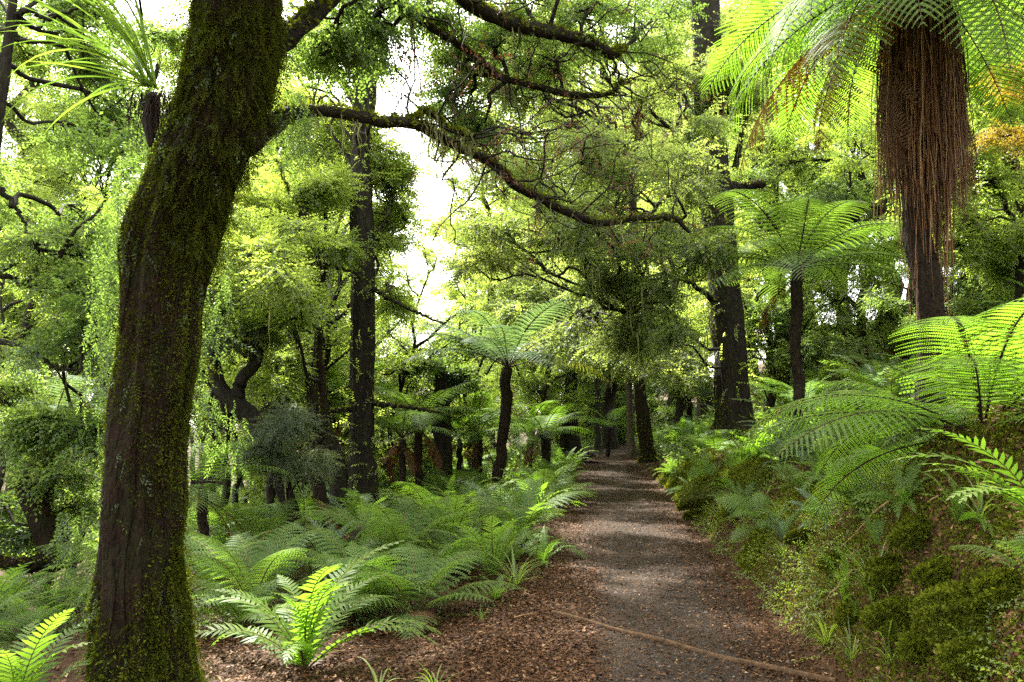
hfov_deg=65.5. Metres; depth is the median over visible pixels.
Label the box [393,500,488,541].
ground fern
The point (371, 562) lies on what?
soft fern
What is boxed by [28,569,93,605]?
ground fern
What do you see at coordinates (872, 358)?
ground fern
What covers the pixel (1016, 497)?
crown fern
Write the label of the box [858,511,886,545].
crown fern
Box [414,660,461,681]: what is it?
grass tuft
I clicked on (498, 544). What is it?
ground fern
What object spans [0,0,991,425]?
sky
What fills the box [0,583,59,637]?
ground fern
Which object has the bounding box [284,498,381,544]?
ground fern
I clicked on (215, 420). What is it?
slim sapling
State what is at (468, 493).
ground fern
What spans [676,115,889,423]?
slender tree
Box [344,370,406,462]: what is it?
understorey tree
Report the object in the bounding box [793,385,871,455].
ground fern
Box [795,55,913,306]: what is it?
olive tree
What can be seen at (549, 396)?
pale tree
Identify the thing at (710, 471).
ground fern
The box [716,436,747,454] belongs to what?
ground fern
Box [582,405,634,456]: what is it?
tree fern
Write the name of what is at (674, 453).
bed herbs
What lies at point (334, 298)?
slim sapling
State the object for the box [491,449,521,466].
ground fern
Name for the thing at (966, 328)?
ground fern
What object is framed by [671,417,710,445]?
ground fern
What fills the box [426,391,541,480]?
tree fern
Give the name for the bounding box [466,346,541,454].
understorey tree
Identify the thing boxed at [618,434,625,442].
ground fern
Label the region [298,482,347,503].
ground fern
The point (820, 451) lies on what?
crown fern
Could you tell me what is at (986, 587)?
mossy mound
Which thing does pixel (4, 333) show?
slim sapling
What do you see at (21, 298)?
olive tree
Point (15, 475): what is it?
broadleaf shrub
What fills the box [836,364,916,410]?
ground fern
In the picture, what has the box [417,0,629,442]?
pale tree
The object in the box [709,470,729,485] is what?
ground fern
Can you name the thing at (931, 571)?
mossy mound
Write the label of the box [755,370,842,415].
ground fern
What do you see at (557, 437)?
broadleaf shrub
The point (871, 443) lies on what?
ground fern
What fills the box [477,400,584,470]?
tree fern
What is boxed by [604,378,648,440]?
understorey tree
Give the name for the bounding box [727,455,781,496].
mossy mound
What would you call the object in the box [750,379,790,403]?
ground fern
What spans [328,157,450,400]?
pale tree
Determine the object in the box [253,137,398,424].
pale tree
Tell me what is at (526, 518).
ground fern
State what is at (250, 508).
ground fern
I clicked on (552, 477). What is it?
ground fern
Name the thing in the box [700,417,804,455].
ground fern
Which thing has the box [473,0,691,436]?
pale tree
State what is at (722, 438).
ground fern
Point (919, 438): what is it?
ground fern
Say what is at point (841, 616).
mossy mound
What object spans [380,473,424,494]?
ground fern
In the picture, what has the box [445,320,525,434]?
slender tree
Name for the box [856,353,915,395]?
ground fern
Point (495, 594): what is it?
crown fern
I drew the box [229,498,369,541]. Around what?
ground fern
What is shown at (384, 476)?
ground fern
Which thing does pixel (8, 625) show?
ground fern
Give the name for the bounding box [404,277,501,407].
slim sapling
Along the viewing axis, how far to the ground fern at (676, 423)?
20.27 m
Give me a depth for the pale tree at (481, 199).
35.68 m
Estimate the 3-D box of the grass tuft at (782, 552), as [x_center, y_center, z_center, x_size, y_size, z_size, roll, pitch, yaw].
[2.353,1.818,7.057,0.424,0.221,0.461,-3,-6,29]
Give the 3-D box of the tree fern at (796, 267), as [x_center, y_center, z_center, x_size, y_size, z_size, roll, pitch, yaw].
[4.209,0.016,11.104,3.631,3.757,3.915,0,-6,0]
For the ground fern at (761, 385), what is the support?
on the ground
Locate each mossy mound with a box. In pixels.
[674,473,724,511]
[682,509,696,520]
[721,505,738,519]
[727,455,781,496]
[760,507,777,524]
[782,522,814,546]
[815,550,841,573]
[832,601,859,627]
[858,593,914,641]
[863,553,903,588]
[885,513,932,549]
[893,629,936,663]
[907,578,993,645]
[908,553,954,589]
[934,630,995,681]
[966,567,1020,611]
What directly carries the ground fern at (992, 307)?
on the ground
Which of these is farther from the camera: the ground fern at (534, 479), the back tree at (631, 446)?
the back tree at (631, 446)
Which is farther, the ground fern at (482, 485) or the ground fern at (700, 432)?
the ground fern at (700, 432)
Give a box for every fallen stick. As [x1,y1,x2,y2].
[825,569,852,600]
[838,487,903,548]
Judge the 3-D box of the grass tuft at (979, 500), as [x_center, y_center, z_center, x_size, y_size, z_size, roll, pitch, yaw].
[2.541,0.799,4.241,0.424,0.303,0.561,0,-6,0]
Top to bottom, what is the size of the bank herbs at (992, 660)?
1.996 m
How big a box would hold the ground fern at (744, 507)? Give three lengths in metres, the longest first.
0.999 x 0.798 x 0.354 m
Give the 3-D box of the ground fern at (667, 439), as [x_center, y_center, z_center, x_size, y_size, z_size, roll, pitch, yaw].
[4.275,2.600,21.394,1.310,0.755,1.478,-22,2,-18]
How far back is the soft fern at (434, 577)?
6.64 m
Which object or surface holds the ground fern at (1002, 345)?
on the ground
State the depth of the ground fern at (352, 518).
9.56 m
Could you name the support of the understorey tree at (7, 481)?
on the ground
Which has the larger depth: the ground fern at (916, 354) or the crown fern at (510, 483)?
the crown fern at (510, 483)
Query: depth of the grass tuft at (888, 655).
4.29 m
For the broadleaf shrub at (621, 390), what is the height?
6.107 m
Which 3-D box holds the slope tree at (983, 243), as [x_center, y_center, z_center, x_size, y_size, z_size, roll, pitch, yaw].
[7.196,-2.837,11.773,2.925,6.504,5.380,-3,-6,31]
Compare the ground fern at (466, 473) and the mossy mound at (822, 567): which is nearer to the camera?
the mossy mound at (822, 567)
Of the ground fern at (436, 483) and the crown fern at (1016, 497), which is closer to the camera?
the crown fern at (1016, 497)
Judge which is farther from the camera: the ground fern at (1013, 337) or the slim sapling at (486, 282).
the slim sapling at (486, 282)
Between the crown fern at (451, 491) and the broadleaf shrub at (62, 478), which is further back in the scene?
the broadleaf shrub at (62, 478)
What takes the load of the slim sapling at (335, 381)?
on the ground
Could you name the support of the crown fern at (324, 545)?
on the ground
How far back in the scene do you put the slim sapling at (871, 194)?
17.72 m
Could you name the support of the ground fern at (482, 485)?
on the ground
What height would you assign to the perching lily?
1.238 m
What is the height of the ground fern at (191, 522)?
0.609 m
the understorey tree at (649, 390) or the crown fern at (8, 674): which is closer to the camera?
the crown fern at (8, 674)
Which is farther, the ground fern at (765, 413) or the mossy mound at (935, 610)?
the ground fern at (765, 413)
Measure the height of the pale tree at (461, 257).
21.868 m
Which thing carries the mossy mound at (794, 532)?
on the bank moss
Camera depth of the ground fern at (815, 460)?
8.78 m
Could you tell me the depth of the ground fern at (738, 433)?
15.85 m
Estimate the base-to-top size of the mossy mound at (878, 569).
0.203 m
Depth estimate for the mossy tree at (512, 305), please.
17.84 m
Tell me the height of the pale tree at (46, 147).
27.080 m
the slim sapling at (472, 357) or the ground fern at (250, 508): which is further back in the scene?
the slim sapling at (472, 357)
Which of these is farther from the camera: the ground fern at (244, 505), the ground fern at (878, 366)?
the ground fern at (244, 505)
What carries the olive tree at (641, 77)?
on the ground
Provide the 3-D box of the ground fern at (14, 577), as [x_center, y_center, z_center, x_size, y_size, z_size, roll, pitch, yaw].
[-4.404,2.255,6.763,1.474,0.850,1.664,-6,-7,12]
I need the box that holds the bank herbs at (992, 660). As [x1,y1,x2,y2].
[658,391,1023,681]
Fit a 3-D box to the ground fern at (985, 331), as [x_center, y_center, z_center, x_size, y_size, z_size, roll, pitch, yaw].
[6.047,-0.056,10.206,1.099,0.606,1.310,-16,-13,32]
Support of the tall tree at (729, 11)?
on the ground
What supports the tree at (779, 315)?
on the ground
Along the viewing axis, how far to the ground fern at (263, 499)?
15.48 m
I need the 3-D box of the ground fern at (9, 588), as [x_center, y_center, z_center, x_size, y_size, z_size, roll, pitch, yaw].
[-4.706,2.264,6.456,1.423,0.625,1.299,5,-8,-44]
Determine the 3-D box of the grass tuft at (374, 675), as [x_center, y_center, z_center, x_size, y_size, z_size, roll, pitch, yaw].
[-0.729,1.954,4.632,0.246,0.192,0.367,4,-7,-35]
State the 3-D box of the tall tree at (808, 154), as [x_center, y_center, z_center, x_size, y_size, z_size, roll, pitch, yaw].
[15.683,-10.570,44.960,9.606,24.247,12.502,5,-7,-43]
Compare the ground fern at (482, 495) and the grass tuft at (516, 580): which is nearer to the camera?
the grass tuft at (516, 580)
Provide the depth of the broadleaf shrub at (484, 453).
26.75 m
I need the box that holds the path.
[563,444,793,681]
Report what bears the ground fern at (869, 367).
on the ground
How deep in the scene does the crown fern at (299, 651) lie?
5.16 m
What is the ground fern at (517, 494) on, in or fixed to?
on the ground
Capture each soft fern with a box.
[193,578,294,627]
[303,545,426,615]
[323,543,518,640]
[948,528,1023,569]
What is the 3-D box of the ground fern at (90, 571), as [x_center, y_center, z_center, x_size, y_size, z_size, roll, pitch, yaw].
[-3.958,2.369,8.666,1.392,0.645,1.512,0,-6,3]
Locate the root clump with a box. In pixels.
[115,82,173,154]
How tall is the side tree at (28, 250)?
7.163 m
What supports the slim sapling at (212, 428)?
on the ground
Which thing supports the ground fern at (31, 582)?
on the ground
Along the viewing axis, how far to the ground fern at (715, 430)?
18.15 m
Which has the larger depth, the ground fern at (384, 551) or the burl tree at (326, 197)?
the burl tree at (326, 197)
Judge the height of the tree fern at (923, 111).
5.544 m
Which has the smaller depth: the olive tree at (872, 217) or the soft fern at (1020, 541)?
the soft fern at (1020, 541)
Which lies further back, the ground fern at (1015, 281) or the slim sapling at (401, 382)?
the slim sapling at (401, 382)
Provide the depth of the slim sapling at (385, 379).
21.52 m
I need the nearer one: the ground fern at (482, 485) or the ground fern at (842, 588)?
the ground fern at (842, 588)
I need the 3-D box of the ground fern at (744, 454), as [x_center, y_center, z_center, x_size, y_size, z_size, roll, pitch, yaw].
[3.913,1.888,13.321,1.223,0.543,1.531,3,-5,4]
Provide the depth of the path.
7.11 m
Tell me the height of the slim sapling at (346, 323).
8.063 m
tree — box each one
[0,0,139,518]
[0,0,212,373]
[0,75,94,374]
[0,86,146,526]
[0,167,87,491]
[0,193,84,383]
[0,248,118,577]
[1,63,116,491]
[1,68,167,491]
[2,402,29,528]
[5,0,223,423]
[39,0,729,681]
[92,53,261,500]
[188,359,266,505]
[194,160,399,450]
[198,147,267,487]
[202,135,335,487]
[202,288,349,546]
[203,65,391,411]
[203,201,355,535]
[206,73,350,485]
[235,153,375,528]
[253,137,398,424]
[269,0,443,519]
[273,220,410,451]
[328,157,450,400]
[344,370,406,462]
[377,316,410,446]
[392,325,485,486]
[399,0,783,429]
[409,104,561,453]
[416,195,527,445]
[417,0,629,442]
[427,195,511,403]
[441,173,715,463]
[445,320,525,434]
[455,51,644,246]
[462,370,518,444]
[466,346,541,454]
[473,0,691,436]
[477,282,540,447]
[479,201,603,463]
[482,180,593,444]
[496,223,564,445]
[510,195,605,462]
[519,116,619,405]
[553,125,681,448]
[569,73,756,426]
[577,0,819,406]
[578,371,635,441]
[580,370,632,434]
[583,239,657,447]
[596,152,747,443]
[603,276,690,456]
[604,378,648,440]
[610,0,819,419]
[624,379,668,433]
[646,316,711,426]
[661,0,872,375]
[669,0,821,387]
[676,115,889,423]
[701,1,890,390]
[709,154,768,369]
[728,2,877,338]
[729,0,867,320]
[738,72,950,375]
[752,0,967,352]
[754,252,856,379]
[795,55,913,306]
[832,10,999,301]
[844,14,984,271]
[854,0,1023,316]
[855,170,1014,344]
[876,0,1023,329]
[969,57,1023,168]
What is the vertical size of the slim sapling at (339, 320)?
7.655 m
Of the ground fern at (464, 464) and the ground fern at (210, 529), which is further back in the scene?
the ground fern at (464, 464)
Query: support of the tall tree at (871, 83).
on the ground
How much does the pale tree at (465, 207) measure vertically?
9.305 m
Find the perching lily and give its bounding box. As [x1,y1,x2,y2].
[0,0,158,129]
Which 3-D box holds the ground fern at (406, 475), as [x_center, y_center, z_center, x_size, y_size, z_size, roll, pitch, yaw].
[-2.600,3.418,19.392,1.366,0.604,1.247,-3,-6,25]
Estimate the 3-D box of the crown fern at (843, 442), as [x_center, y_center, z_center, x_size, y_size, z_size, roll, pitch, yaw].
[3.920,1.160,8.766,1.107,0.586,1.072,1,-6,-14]
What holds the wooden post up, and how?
on the ground
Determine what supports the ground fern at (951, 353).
on the ground
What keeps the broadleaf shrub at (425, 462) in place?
on the ground
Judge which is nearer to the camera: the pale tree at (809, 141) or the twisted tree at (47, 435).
the twisted tree at (47, 435)
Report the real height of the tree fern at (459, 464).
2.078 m
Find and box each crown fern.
[0,607,91,681]
[195,540,443,671]
[278,516,383,576]
[396,533,431,565]
[407,523,516,574]
[413,474,493,500]
[471,574,529,600]
[497,478,565,501]
[521,526,570,567]
[550,447,587,469]
[648,457,669,477]
[658,416,711,446]
[703,398,761,436]
[779,436,861,479]
[798,420,906,448]
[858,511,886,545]
[891,428,1023,513]
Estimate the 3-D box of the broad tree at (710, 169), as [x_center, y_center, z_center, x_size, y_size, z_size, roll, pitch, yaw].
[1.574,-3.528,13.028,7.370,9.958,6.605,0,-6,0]
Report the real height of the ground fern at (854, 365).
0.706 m
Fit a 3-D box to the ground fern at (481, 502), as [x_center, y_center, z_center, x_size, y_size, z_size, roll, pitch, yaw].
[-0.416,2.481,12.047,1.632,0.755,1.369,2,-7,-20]
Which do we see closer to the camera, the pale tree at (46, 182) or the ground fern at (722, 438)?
the ground fern at (722, 438)
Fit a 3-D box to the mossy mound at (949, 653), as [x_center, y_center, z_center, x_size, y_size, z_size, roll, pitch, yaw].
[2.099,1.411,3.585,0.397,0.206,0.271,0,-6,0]
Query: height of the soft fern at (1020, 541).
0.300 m
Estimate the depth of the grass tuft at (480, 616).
6.18 m
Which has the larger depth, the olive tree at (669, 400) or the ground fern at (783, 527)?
the olive tree at (669, 400)
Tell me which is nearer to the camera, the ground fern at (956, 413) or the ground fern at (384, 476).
the ground fern at (956, 413)
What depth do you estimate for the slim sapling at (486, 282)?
19.30 m
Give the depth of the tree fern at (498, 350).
15.79 m
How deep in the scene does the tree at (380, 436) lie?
20.22 m
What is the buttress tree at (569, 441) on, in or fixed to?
on the ground
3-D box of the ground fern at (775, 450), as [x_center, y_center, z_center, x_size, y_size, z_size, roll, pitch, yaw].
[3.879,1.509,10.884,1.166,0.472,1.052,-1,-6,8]
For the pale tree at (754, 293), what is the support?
on the ground
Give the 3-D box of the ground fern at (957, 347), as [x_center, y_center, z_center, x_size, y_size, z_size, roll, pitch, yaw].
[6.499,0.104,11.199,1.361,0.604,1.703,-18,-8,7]
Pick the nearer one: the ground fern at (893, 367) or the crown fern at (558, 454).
the ground fern at (893, 367)
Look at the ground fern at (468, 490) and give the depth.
13.53 m
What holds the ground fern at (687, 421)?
on the ground
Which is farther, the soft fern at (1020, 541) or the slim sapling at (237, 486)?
the slim sapling at (237, 486)
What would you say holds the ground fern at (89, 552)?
on the ground
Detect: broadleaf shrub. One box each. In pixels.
[0,389,99,533]
[1,397,100,531]
[201,318,349,509]
[220,334,348,503]
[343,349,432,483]
[374,348,458,465]
[378,330,490,475]
[424,362,498,458]
[515,365,594,445]
[552,369,625,443]
[580,370,650,436]
[600,376,663,430]
[830,198,992,362]
[938,142,1023,323]
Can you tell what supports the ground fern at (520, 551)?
on the ground
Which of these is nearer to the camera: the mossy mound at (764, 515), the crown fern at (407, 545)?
the mossy mound at (764, 515)
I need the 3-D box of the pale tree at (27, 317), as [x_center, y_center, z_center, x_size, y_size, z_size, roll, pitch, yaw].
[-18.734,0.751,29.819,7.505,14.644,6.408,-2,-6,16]
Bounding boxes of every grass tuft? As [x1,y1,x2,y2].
[360,657,398,681]
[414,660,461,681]
[468,608,488,619]
[480,540,553,586]
[753,500,786,523]
[759,497,791,516]
[760,532,789,557]
[765,450,790,477]
[797,598,837,646]
[804,468,865,504]
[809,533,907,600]
[820,613,865,661]
[834,483,888,510]
[834,613,913,670]
[944,465,1014,518]
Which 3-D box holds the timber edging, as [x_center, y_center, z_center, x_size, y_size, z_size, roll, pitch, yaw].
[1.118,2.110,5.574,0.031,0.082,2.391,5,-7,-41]
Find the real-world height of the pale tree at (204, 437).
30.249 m
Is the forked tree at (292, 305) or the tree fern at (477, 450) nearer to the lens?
the forked tree at (292, 305)
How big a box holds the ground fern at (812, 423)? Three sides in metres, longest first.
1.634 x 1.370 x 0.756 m
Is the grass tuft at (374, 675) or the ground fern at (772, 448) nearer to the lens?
the grass tuft at (374, 675)
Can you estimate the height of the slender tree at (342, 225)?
8.596 m
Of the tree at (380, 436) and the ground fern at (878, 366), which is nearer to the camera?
the ground fern at (878, 366)
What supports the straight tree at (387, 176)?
on the ground
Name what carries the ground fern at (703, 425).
on the ground
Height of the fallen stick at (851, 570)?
0.274 m
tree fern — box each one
[0,375,106,585]
[95,441,303,561]
[289,356,407,504]
[334,401,461,494]
[342,381,491,499]
[397,299,610,494]
[402,408,526,487]
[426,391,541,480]
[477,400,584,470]
[496,403,596,473]
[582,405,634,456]
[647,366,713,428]
[676,189,943,441]
[699,0,1023,442]
[717,297,1023,527]
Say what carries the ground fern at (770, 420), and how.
on the ground
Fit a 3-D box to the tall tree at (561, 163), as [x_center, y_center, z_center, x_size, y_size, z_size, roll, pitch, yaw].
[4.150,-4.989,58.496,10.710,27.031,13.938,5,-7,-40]
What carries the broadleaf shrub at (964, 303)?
on the ground
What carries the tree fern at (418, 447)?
on the ground
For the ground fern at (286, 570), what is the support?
on the ground
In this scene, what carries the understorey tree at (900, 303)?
on the ground
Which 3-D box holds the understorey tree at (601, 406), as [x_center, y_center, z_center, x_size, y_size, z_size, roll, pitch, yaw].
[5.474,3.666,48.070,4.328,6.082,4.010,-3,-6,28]
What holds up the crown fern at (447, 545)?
on the ground
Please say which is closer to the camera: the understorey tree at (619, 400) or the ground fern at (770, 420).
the ground fern at (770, 420)
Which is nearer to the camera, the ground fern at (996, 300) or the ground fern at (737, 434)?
the ground fern at (996, 300)
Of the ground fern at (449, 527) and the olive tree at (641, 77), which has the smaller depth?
the ground fern at (449, 527)
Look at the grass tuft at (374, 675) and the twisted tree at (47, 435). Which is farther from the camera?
the twisted tree at (47, 435)
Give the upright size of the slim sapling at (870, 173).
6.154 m
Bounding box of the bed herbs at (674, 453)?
[0,283,1023,643]
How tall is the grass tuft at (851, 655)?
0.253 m
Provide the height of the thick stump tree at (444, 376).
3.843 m
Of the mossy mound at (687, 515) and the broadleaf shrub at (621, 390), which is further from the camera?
the broadleaf shrub at (621, 390)
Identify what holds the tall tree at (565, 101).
on the ground
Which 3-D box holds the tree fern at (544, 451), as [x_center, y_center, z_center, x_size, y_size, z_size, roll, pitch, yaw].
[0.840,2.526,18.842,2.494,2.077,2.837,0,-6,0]
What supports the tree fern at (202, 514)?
on the ground
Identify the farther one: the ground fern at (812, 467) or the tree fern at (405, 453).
the tree fern at (405, 453)
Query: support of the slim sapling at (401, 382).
on the ground
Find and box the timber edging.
[552,610,836,681]
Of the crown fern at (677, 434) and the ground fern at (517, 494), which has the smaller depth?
the ground fern at (517, 494)
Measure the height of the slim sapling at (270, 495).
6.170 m
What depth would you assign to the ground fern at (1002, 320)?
9.50 m
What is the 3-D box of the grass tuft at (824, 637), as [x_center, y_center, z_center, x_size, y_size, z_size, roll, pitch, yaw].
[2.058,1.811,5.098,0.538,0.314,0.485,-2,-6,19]
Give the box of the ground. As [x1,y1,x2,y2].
[0,346,1023,681]
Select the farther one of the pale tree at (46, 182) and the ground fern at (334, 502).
the pale tree at (46, 182)
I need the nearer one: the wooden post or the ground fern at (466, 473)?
the wooden post
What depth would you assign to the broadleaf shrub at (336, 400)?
16.19 m
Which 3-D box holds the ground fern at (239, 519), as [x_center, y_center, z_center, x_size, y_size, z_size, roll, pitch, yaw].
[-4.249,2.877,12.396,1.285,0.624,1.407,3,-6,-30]
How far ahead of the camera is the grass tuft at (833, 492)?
6.41 m
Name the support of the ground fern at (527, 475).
on the ground
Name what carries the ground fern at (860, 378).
on the ground
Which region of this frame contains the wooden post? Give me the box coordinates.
[350,526,361,559]
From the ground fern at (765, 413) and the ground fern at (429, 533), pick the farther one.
the ground fern at (765, 413)
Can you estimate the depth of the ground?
5.67 m
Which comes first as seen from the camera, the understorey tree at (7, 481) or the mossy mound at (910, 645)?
the mossy mound at (910, 645)
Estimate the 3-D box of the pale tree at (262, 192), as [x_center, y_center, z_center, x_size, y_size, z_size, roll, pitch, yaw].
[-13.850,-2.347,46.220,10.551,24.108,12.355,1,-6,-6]
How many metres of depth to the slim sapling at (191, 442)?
23.82 m
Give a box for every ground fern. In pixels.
[0,561,88,625]
[0,564,88,616]
[0,582,19,599]
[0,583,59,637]
[0,589,62,651]
[0,593,79,638]
[1,564,71,614]
[24,549,211,604]
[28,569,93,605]
[32,537,211,589]
[50,541,192,587]
[77,544,96,565]
[183,521,367,615]
[184,529,275,600]
[185,492,276,541]
[185,506,217,531]
[185,516,256,561]
[186,497,339,553]
[187,520,231,549]
[189,527,283,575]
[193,500,259,511]
[214,503,267,531]
[220,504,284,548]
[224,530,326,587]
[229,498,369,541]
[238,482,328,512]
[241,491,313,508]
[282,526,416,580]
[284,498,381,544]
[286,541,445,618]
[288,531,373,562]
[294,497,482,571]
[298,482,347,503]
[300,488,418,532]
[301,490,385,534]
[312,506,415,559]
[374,481,486,525]
[378,467,410,488]
[379,486,427,520]
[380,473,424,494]
[380,490,536,556]
[383,535,491,578]
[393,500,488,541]
[394,469,429,486]
[403,490,486,523]
[406,467,484,497]
[418,477,498,515]
[423,515,553,602]
[432,453,495,475]
[436,462,491,489]
[440,477,504,501]
[444,479,519,529]
[455,474,586,559]
[460,517,564,564]
[461,480,517,526]
[472,478,597,525]
[488,469,592,506]
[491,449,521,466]
[496,461,589,498]
[506,455,535,466]
[507,481,586,519]
[508,471,568,482]
[520,455,587,477]
[547,473,596,499]
[550,446,599,463]
[552,451,585,477]
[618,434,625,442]
[652,456,679,474]
[654,420,682,446]
[665,422,707,430]
[665,466,701,494]
[667,415,704,434]
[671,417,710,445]
[671,447,716,478]
[673,414,713,426]
[678,434,742,459]
[679,423,713,453]
[696,419,712,437]
[697,430,738,442]
[698,420,730,436]
[699,403,757,423]
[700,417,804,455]
[701,407,714,414]
[707,477,733,491]
[708,477,755,519]
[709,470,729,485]
[711,440,781,458]
[713,420,783,442]
[713,454,748,479]
[714,490,773,542]
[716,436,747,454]
[717,428,757,440]
[735,398,852,463]
[743,408,788,430]
[749,376,837,413]
[749,437,817,457]
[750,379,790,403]
[750,383,767,404]
[750,390,763,405]
[752,506,810,540]
[754,400,788,419]
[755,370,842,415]
[755,435,805,466]
[768,463,822,490]
[776,390,955,492]
[780,407,834,450]
[787,487,835,530]
[789,351,850,391]
[791,454,851,481]
[791,460,836,476]
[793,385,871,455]
[796,455,840,467]
[797,447,819,462]
[804,455,897,515]
[806,545,859,616]
[807,365,883,420]
[816,373,973,467]
[817,354,877,386]
[819,357,916,393]
[829,354,895,384]
[829,426,847,450]
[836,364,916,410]
[837,339,917,369]
[839,351,910,378]
[840,344,896,369]
[848,457,933,518]
[849,433,936,465]
[856,334,915,365]
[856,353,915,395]
[859,369,907,399]
[869,352,946,385]
[879,439,916,462]
[886,401,977,442]
[889,328,1007,392]
[897,317,978,349]
[897,432,936,446]
[908,465,993,537]
[916,338,969,354]
[946,315,990,349]
[949,298,982,325]
[952,314,1019,354]
[957,295,1023,331]
[961,296,1013,329]
[973,295,1013,314]
[973,311,1023,371]
[975,330,1023,357]
[998,269,1023,295]
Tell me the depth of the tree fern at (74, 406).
10.74 m
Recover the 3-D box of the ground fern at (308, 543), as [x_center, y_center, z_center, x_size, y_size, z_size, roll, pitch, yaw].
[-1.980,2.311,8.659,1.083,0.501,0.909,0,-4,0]
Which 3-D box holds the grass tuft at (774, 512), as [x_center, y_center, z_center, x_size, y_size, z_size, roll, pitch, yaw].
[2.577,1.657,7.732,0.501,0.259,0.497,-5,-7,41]
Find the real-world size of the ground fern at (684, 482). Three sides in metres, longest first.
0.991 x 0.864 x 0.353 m
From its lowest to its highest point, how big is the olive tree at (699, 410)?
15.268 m
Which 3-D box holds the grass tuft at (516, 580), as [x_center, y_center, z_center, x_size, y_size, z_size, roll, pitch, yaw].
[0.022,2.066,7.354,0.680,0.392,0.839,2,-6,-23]
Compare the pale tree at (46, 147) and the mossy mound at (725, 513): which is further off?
the pale tree at (46, 147)
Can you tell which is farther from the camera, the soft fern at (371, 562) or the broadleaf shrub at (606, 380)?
the broadleaf shrub at (606, 380)
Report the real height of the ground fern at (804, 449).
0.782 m
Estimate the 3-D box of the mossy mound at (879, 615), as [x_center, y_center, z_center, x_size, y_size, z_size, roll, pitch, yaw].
[2.140,1.509,4.385,0.373,0.248,0.352,3,-6,-32]
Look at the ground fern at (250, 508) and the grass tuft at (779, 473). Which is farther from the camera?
the ground fern at (250, 508)
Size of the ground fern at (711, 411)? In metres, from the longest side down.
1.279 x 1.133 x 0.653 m
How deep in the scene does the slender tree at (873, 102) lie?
15.07 m
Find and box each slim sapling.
[0,228,75,536]
[25,177,134,573]
[108,329,203,512]
[193,269,266,507]
[195,211,288,510]
[201,203,262,547]
[202,155,335,532]
[204,158,297,504]
[222,155,350,511]
[253,259,350,502]
[259,109,452,376]
[275,230,383,435]
[290,223,392,481]
[314,244,431,485]
[342,322,404,471]
[375,232,493,501]
[390,318,440,391]
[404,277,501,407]
[438,268,545,468]
[438,309,498,450]
[655,241,743,419]
[819,85,896,333]
[826,131,903,370]
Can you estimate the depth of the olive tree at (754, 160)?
22.59 m
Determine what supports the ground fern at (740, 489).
on the ground
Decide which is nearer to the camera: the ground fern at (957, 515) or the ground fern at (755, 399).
the ground fern at (957, 515)
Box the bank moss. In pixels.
[656,402,1023,681]
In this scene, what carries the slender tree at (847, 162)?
on the ground
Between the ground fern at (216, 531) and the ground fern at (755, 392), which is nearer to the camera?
the ground fern at (216, 531)
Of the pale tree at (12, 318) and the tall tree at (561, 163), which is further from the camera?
the tall tree at (561, 163)
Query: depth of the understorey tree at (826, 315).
18.87 m
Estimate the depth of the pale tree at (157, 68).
47.13 m
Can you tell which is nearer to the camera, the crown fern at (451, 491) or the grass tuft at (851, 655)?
the grass tuft at (851, 655)
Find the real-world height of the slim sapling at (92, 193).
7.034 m
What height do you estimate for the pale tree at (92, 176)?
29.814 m
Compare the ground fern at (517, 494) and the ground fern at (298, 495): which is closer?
the ground fern at (517, 494)
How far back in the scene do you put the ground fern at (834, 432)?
9.88 m
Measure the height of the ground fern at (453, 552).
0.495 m
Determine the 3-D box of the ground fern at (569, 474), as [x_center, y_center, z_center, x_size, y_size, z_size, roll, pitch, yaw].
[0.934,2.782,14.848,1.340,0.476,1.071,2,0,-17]
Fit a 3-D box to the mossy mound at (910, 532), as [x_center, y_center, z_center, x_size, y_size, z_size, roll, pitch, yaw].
[2.356,1.108,4.611,0.397,0.215,0.268,0,-6,0]
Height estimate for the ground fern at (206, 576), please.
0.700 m
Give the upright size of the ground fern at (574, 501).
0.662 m
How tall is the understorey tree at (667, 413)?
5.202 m
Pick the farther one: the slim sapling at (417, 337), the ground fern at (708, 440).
the slim sapling at (417, 337)
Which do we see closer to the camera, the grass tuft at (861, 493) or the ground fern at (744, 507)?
the grass tuft at (861, 493)
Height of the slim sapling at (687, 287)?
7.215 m
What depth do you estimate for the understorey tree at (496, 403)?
36.98 m
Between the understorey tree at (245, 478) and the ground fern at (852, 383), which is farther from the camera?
the understorey tree at (245, 478)
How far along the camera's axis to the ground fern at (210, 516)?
11.10 m
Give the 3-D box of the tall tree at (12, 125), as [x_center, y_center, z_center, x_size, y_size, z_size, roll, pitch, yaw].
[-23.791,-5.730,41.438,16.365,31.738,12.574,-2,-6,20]
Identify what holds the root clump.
attached to the leaning tree at (171, 244)
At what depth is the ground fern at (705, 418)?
22.64 m
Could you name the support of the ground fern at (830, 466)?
on the ground
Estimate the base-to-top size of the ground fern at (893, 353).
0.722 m
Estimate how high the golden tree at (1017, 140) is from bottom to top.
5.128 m
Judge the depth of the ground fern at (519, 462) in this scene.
23.71 m
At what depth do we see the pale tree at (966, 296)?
19.85 m
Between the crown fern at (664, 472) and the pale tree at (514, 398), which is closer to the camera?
the crown fern at (664, 472)

